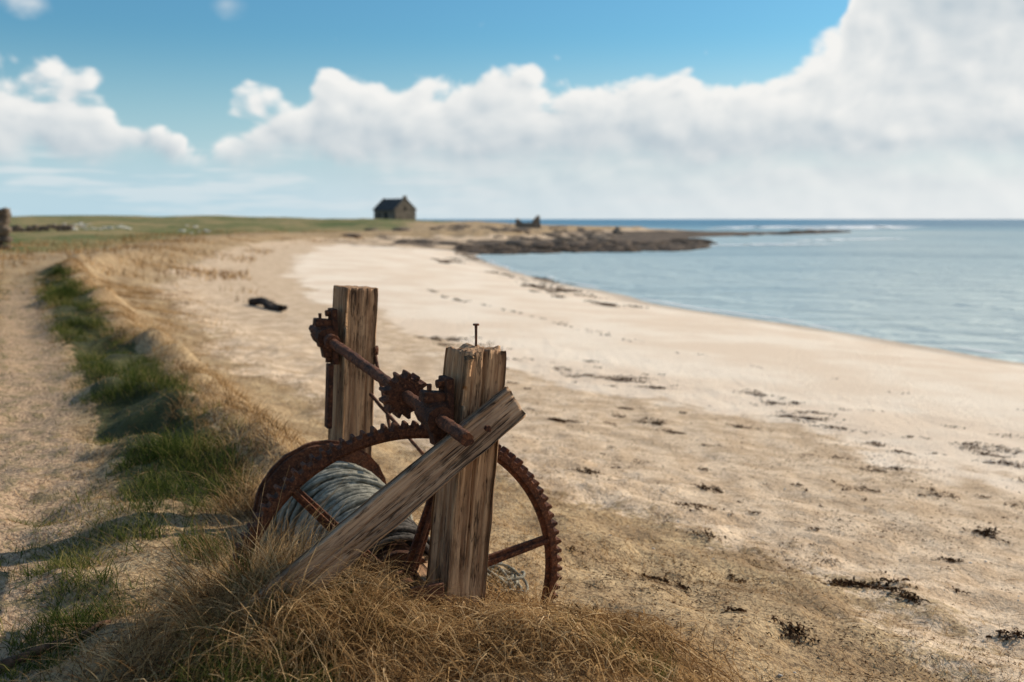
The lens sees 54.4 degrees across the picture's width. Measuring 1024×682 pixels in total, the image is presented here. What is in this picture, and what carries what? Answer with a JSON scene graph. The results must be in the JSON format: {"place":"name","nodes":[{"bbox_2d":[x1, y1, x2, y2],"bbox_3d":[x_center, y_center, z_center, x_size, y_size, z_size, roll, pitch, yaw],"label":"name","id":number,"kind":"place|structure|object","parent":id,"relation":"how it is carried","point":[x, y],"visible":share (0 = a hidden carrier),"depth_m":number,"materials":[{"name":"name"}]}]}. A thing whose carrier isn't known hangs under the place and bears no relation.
{"place":"outdoors","nodes":[
{"label":"outdoors","id":0,"kind":"place"},
{"bbox_2d":[0,215,1023,681],"bbox_3d":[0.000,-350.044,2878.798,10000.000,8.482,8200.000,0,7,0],"label":"ground","id":1,"kind":"structure","parent":0,"point":[704,369],"depth_m":10.35,"materials":[{"name":"beige sand"}]},
{"bbox_2d":[0,207,12,249],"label":"dry stone wall","id":2,"kind":"structure","parent":1,"relation":"on","point":[5,221],"depth_m":47.79,"materials":[{"name":"grey stone"}]},
{"bbox_2d":[10,224,73,231],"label":"dry stone wall","id":3,"kind":"structure","parent":1,"relation":"on","point":[29,228],"depth_m":92.28,"materials":[{"name":"grey stone"}]},
{"bbox_2d":[0,620,110,673],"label":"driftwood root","id":4,"kind":"object","parent":1,"relation":"on","point":[5,661],"visible":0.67,"depth_m":3.73,"materials":[{"name":"brown wood"}]},
{"bbox_2d":[55,222,210,232],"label":"field stones","id":5,"kind":"object","parent":1,"relation":"on","point":[81,223],"visible":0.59,"depth_m":103.32,"materials":[{"name":"grey stone"}]},
{"bbox_2d":[0,263,333,681],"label":"green grass","id":6,"kind":"structure","parent":1,"relation":"on","point":[177,446],"depth_m":5.38,"materials":[{"name":"green plant"}]},
{"bbox_2d":[177,380,232,451],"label":"dead weed stalks","id":7,"kind":"object","parent":1,"relation":"on","point":[202,409],"visible":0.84,"depth_m":6.44,"materials":[{"name":"brown plant"}]},
{"bbox_2d":[0,228,414,301],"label":"marram grass","id":8,"kind":"structure","parent":1,"relation":"on","point":[232,275],"depth_m":49.68,"materials":[{"name":"beige plant"}]},
{"bbox_2d":[248,297,287,310],"bbox_3d":[-6.387,-0.957,26.434,0.411,0.303,2.607,-5,9,-35],"label":"driftwood","id":9,"kind":"object","parent":1,"relation":"on","point":[266,303],"visible":0.96,"depth_m":26.48,"materials":[{"name":"black wood"}]},
{"bbox_2d":[8,257,667,681],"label":"dry grass","id":10,"kind":"structure","parent":1,"relation":"on","point":[286,555],"depth_m":3.65,"materials":[{"name":"brown plant"}]},
{"bbox_2d":[328,285,377,456],"bbox_3d":[-0.926,0.486,5.709,0.208,1.606,0.208,-1,8,-35],"label":"back post","id":11,"kind":"object","parent":1,"relation":"on","point":[356,307],"visible":0.45,"depth_m":5.59,"materials":[{"name":"brown wood"}]},
{"bbox_2d":[310,326,335,348],"bbox_3d":[-1.045,-0.025,5.541,0.122,0.115,0.150,-4,12,-25],"label":"back bearing boss","id":12,"kind":"object","parent":11,"relation":"attached to","point":[317,335],"visible":0.65,"depth_m":5.47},
{"bbox_2d":[325,310,330,316],"bbox_3d":[-1.023,-0.156,5.535,0.030,0.039,0.038,-3,8,-25],"label":"back bearing nut","id":13,"kind":"object","parent":12,"relation":"on","point":[327,312],"visible":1,"depth_m":5.52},
{"bbox_2d":[324,363,333,428],"bbox_3d":[-1.020,0.306,5.549,0.028,0.360,0.070,0,6,-25],"label":"back strap","id":14,"kind":"object","parent":11,"relation":"attached to","point":[329,395],"visible":1,"depth_m":5.53,"materials":[{"name":"metal"}]},
{"bbox_2d":[328,308,338,364],"bbox_3d":[-0.999,-0.028,5.562,0.032,0.310,0.100,-3,8,-25],"label":"back bearing plate","id":15,"kind":"object","parent":11,"relation":"attached to","point":[334,319],"visible":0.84,"depth_m":5.51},
{"bbox_2d":[316,326,332,347],"bbox_3d":[-1.036,-0.026,5.545,0.090,0.124,0.096,-3,8,-25],"label":"back bearing jaw","id":16,"kind":"object","parent":15,"relation":"attached to","point":[319,328],"visible":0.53,"depth_m":5.50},
{"bbox_2d":[313,318,331,326],"bbox_3d":[-1.050,-0.102,5.529,0.100,0.044,0.072,4,5,-25],"label":"back bearing cap","id":17,"kind":"object","parent":16,"relation":"on","point":[318,322],"visible":0.96,"depth_m":5.50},
{"bbox_2d":[320,348,331,357],"bbox_3d":[-1.027,0.058,5.560,0.070,0.060,0.068,-13,11,-23],"label":"back bearing foot","id":18,"kind":"object","parent":15,"relation":"attached to","point":[326,353],"visible":0.57,"depth_m":5.53},
{"bbox_2d":[373,346,378,354],"bbox_3d":[-0.778,0.053,5.653,0.030,0.055,0.050,-3,8,-25],"label":"stay ring","id":19,"kind":"object","parent":11,"relation":"attached to","point":[375,349],"visible":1,"depth_m":5.63,"materials":[{"name":"brown metal"}]},
{"bbox_2d":[374,354,390,427],"bbox_3d":[-0.720,0.278,5.534,0.026,0.550,0.025,-2,-33,-23],"label":"stay rod","id":20,"kind":"object","parent":11,"relation":"attached to","point":[380,385],"visible":0.48,"depth_m":5.51,"materials":[{"name":"brown metal"}]},
{"bbox_2d":[369,393,423,454],"bbox_3d":[-0.630,0.445,5.392,0.024,0.023,0.620,-10,34,-33],"label":"stay rod","id":21,"kind":"object","parent":11,"relation":"attached to","point":[391,418],"visible":0.72,"depth_m":5.42,"materials":[{"name":"brown metal"}]},
{"bbox_2d":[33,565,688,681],"bbox_3d":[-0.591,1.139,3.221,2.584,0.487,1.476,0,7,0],"label":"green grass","id":22,"kind":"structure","parent":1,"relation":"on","point":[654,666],"depth_m":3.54,"materials":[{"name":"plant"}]},
{"bbox_2d":[359,540,426,581],"bbox_3d":[-0.759,1.013,4.945,0.325,0.326,1.080,-5,12,-28],"label":"winch drum","id":23,"kind":"object","parent":1,"relation":"on","point":[401,550],"visible":0.04,"depth_m":4.47,"materials":[{"name":"metal"}]},
{"bbox_2d":[252,440,386,521],"bbox_3d":[-1.040,0.915,5.459,0.762,0.762,0.021,-5,12,-28],"label":"drum flange lip","id":24,"kind":"object","parent":23,"relation":"attached to","point":[278,463],"visible":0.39,"depth_m":5.31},
{"bbox_2d":[256,443,384,517],"bbox_3d":[-1.028,0.919,5.437,0.733,0.732,0.030,-5,12,-28],"label":"drum flange","id":25,"kind":"object","parent":23,"relation":"attached to","point":[281,470],"visible":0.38,"depth_m":5.31,"materials":[{"name":"brown metal"}]},
{"bbox_2d":[277,466,380,549],"bbox_3d":[-0.876,0.975,5.163,0.618,0.628,0.530,-3,8,-25],"label":"rope coil top","id":26,"kind":"object","parent":23,"relation":"on","point":[356,486],"visible":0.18,"depth_m":4.95,"materials":[{"name":"grey fabric"}]},
{"bbox_2d":[276,480,408,550],"bbox_3d":[-0.859,0.980,5.122,0.592,0.594,0.655,-3,8,-25],"label":"rope coil","id":27,"kind":"object","parent":26,"relation":"on","point":[356,497],"visible":0.09,"depth_m":4.83,"materials":[{"name":"grey fabric"}]},
{"bbox_2d":[317,480,362,538],"bbox_3d":[-0.845,0.985,5.099,0.544,0.548,0.743,-3,8,-25],"label":"rope coil","id":28,"kind":"object","parent":27,"relation":"on","point":[342,516],"visible":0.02,"depth_m":4.75,"materials":[{"name":"grey fabric"}]},
{"bbox_2d":[271,461,412,544],"bbox_3d":[-0.882,0.971,5.177,0.657,0.654,0.416,-3,8,-25],"label":"rope","id":29,"kind":"object","parent":23,"relation":"on","point":[368,477],"visible":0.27,"depth_m":5.05,"materials":[{"name":"grey fabric"}]},
{"bbox_2d":[346,518,429,570],"bbox_3d":[-0.597,1.069,4.651,0.528,0.527,0.324,-5,8,-34],"label":"dark rope coil","id":30,"kind":"object","parent":23,"relation":"on","point":[408,525],"visible":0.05,"depth_m":4.56,"materials":[{"name":"grey fabric"}]},
{"bbox_2d":[353,531,428,577],"bbox_3d":[-0.602,1.070,4.653,0.474,0.467,0.358,-3,8,-25],"label":"dark rope coil","id":31,"kind":"object","parent":23,"relation":"on","point":[399,535],"visible":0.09,"depth_m":4.49,"materials":[{"name":"grey fabric"}]},
{"bbox_2d":[228,420,561,606],"bbox_3d":[-0.482,1.115,4.417,1.570,1.569,0.054,-3,12,-25],"label":"gear wheel","id":32,"kind":"object","parent":1,"relation":"on","point":[523,476],"visible":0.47,"depth_m":4.31,"materials":[{"name":"brown metal"}]},
{"bbox_2d":[390,570,419,590],"bbox_3d":[-0.483,1.114,4.416,0.164,0.165,0.160,-4,12,-25],"label":"gear wheel hub","id":33,"kind":"object","parent":32,"relation":"attached to","point":[410,579],"visible":0.12,"depth_m":4.37,"materials":[{"name":"brown metal"}]},
{"bbox_2d":[373,196,416,219],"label":"stone cottage","id":34,"kind":"structure","parent":1,"relation":"on","point":[403,208],"depth_m":212.63,"materials":[{"name":"stone"}]},
{"bbox_2d":[403,540,427,584],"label":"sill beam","id":35,"kind":"structure","parent":1,"relation":"on","point":[423,570],"depth_m":4.46,"materials":[{"name":"brown wood"}]},
{"bbox_2d":[25,558,806,681],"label":"dry grass","id":36,"kind":"structure","parent":1,"relation":"on","point":[578,629],"depth_m":3.60,"materials":[{"name":"plant"}]},
{"bbox_2d":[410,582,443,609],"bbox_3d":[-0.340,1.023,3.978,0.140,0.100,0.024,-3,8,-25],"label":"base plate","id":37,"kind":"object","parent":1,"relation":"on","point":[437,589],"visible":0.45,"depth_m":3.97,"materials":[{"name":"brown metal"}]},
{"bbox_2d":[426,343,506,612],"bbox_3d":[-0.211,0.755,4.130,0.208,1.501,0.208,1,8,-35],"label":"front post","id":38,"kind":"object","parent":1,"relation":"on","point":[461,517],"visible":0.56,"depth_m":4.04,"materials":[{"name":"brown wood"}]},
{"bbox_2d":[206,386,525,639],"bbox_3d":[-0.517,0.673,3.779,1.440,0.155,0.055,-39,21,-17],"label":"brace plank","id":39,"kind":"object","parent":38,"relation":"attached to","point":[402,496],"visible":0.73,"depth_m":3.80,"materials":[{"name":"brown wood"}]},
{"bbox_2d":[484,425,490,431],"bbox_3d":[-0.096,0.343,3.892,0.025,0.025,0.020,-4,8,-25],"label":"brace bolt","id":40,"kind":"object","parent":39,"relation":"in","point":[487,428],"visible":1,"depth_m":3.88,"materials":[{"name":"brown metal"}]},
{"bbox_2d":[414,401,453,433],"bbox_3d":[-0.309,0.299,3.981,0.122,0.115,0.150,-4,12,-25],"label":"front bearing boss","id":41,"kind":"object","parent":38,"relation":"attached to","point":[426,416],"visible":0.73,"depth_m":3.92,"materials":[{"name":"brown metal"}]},
{"bbox_2d":[309,324,473,446],"bbox_3d":[-0.657,0.147,4.718,0.059,0.058,2.360,-4,12,-25],"label":"pinion shaft","id":42,"kind":"object","parent":41,"relation":"attached to","point":[457,432],"visible":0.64,"depth_m":4.27,"materials":[{"name":"brown metal"}]},
{"bbox_2d":[324,334,340,349],"bbox_3d":[-0.973,0.005,5.384,0.086,0.086,0.050,-4,12,-24],"label":"shaft collar","id":43,"kind":"object","parent":42,"relation":"attached to","point":[328,338],"visible":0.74,"depth_m":5.36,"materials":[{"name":"brown metal"}]},
{"bbox_2d":[379,369,426,418],"bbox_3d":[-0.469,0.232,4.315,0.206,0.206,0.075,-3,12,-25],"label":"pinion gear","id":44,"kind":"object","parent":42,"relation":"attached to","point":[395,387],"visible":0.76,"depth_m":4.28,"materials":[{"name":"brown metal"}]},
{"bbox_2d":[427,383,431,390],"bbox_3d":[-0.330,0.196,3.960,0.019,0.050,0.024,-3,8,-25],"label":"front bearing bolt","id":45,"kind":"object","parent":41,"relation":"attached to","point":[429,386],"visible":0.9,"depth_m":3.95,"materials":[{"name":"brown metal"}]},
{"bbox_2d":[423,402,446,432],"bbox_3d":[-0.301,0.299,3.985,0.090,0.124,0.096,-3,8,-25],"label":"front bearing jaw","id":46,"kind":"object","parent":41,"relation":"attached to","point":[430,405],"visible":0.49,"depth_m":3.94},
{"bbox_2d":[419,390,445,402],"bbox_3d":[-0.315,0.222,3.969,0.100,0.044,0.072,4,5,-25],"label":"front bearing cap","id":47,"kind":"object","parent":46,"relation":"on","point":[425,396],"visible":0.96,"depth_m":3.94,"materials":[{"name":"brown metal"}]},
{"bbox_2d":[435,379,443,387],"bbox_3d":[-0.287,0.169,3.975,0.030,0.039,0.038,-3,8,-25],"label":"front bearing nut","id":48,"kind":"object","parent":41,"relation":"on","point":[439,383],"visible":1,"depth_m":3.96,"materials":[{"name":"brown metal"}]},
{"bbox_2d":[428,431,445,444],"bbox_3d":[-0.292,0.383,3.999,0.070,0.060,0.068,-13,12,-23],"label":"front bearing foot","id":49,"kind":"object","parent":38,"relation":"attached to","point":[434,438],"visible":0.3,"depth_m":3.96},
{"bbox_2d":[438,375,453,434],"bbox_3d":[-0.264,0.297,4.002,0.032,0.310,0.100,-3,8,-25],"label":"front bearing plate","id":50,"kind":"object","parent":38,"relation":"attached to","point":[448,389],"visible":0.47,"depth_m":3.95,"materials":[{"name":"brown metal"}]},
{"bbox_2d":[475,326,476,346],"bbox_3d":[-0.147,-0.001,4.070,0.013,0.130,0.013,-2,7,-25],"label":"top nail","id":51,"kind":"object","parent":38,"relation":"attached to","point":[476,336],"visible":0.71,"depth_m":4.06,"materials":[{"name":"brown metal"}]},
{"bbox_2d":[342,225,615,244],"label":"bank rocks","id":52,"kind":"object","parent":1,"relation":"on","point":[559,238],"visible":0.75,"depth_m":127.61,"materials":[{"name":"grey stone"}]},
{"bbox_2d":[487,562,528,593],"bbox_3d":[-0.095,1.123,4.803,0.309,0.185,0.390,-3,8,-25],"label":"slack rope","id":53,"kind":"object","parent":1,"relation":"on","point":[514,573],"visible":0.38,"depth_m":4.76,"materials":[{"name":"beige fabric"}]},
{"bbox_2d":[515,216,540,227],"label":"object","id":54,"kind":"structure","parent":1,"relation":"on","point":[535,223],"depth_m":170.84,"materials":[{"name":"stone"}]},
{"bbox_2d":[612,227,623,233],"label":"stone cairn","id":55,"kind":"object","parent":1,"relation":"on","point":[616,230],"visible":0.9,"depth_m":176.42,"materials":[{"name":"grey stone"}]},
{"bbox_2d":[453,230,851,254],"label":"tidal rocks","id":56,"kind":"object","parent":1,"relation":"on","point":[673,245],"visible":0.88,"depth_m":108.09,"materials":[{"name":"stone"}]},
{"bbox_2d":[383,365,1023,681],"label":"seaweed fragments","id":57,"kind":"object","parent":1,"relation":"on","point":[711,611],"visible":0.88,"depth_m":6.20,"materials":[{"name":"brown plant"}]},
{"bbox_2d":[414,253,1023,649],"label":"seaweed","id":58,"kind":"object","parent":1,"relation":"on","point":[860,584],"visible":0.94,"depth_m":8.99,"materials":[{"name":"brown plant"}]},
{"bbox_2d":[571,421,1019,676],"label":"pebbles","id":59,"kind":"object","parent":1,"relation":"on","point":[780,675],"visible":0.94,"depth_m":7.09,"materials":[{"name":"stone"}]},
{"bbox_2d":[0,256,1023,681],"bbox_3d":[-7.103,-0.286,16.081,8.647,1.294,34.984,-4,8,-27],"label":"dry grass","id":60,"kind":"structure","parent":0,"point":[148,320],"depth_m":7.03,"materials":[{"name":"beige plant"}]},
{"bbox_2d":[0,0,1023,218],"label":"sky","id":61,"kind":"structure","parent":0,"point":[319,109],"materials":[{"name":"blue"}]},
{"bbox_2d":[416,219,1023,362],"bbox_3d":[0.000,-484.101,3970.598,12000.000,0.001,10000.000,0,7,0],"label":"sea","id":62,"kind":"structure","parent":0,"point":[955,285],"depth_m":61.18,"materials":[{"name":"blue liquid"}]},
{"bbox_2d":[479,256,1000,352],"bbox_3d":[5.505,-3.045,52.535,6.169,0.001,80.802,-2,7,-16],"label":"shore foam","id":63,"kind":"object","parent":62,"relation":"on","point":[734,312],"visible":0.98,"depth_m":36.56,"materials":[{"name":"white"}]},
{"bbox_2d":[711,243,822,245],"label":"breaking wave","id":64,"kind":"object","parent":62,"relation":"on","point":[770,244],"visible":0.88,"depth_m":127.11,"materials":[{"name":"white liquid"}]},
{"bbox_2d":[714,226,820,227],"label":"breaking wave","id":65,"kind":"object","parent":62,"relation":"on","point":[767,227],"visible":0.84,"depth_m":336.52,"materials":[{"name":"white liquid"}]},
{"bbox_2d":[793,238,903,240],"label":"breaking wave","id":66,"kind":"object","parent":62,"relation":"on","point":[849,239],"visible":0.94,"depth_m":159.34,"materials":[{"name":"white liquid"}]},
{"bbox_2d":[800,226,918,226],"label":"breaking wave","id":67,"kind":"object","parent":62,"relation":"on","point":[855,226],"visible":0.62,"depth_m":374.78,"materials":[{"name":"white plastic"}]},
{"bbox_2d":[813,226,907,228],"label":"breaking wave","id":68,"kind":"object","parent":62,"relation":"on","point":[862,227],"visible":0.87,"depth_m":314.55,"materials":[{"name":"white liquid"}]}
]}

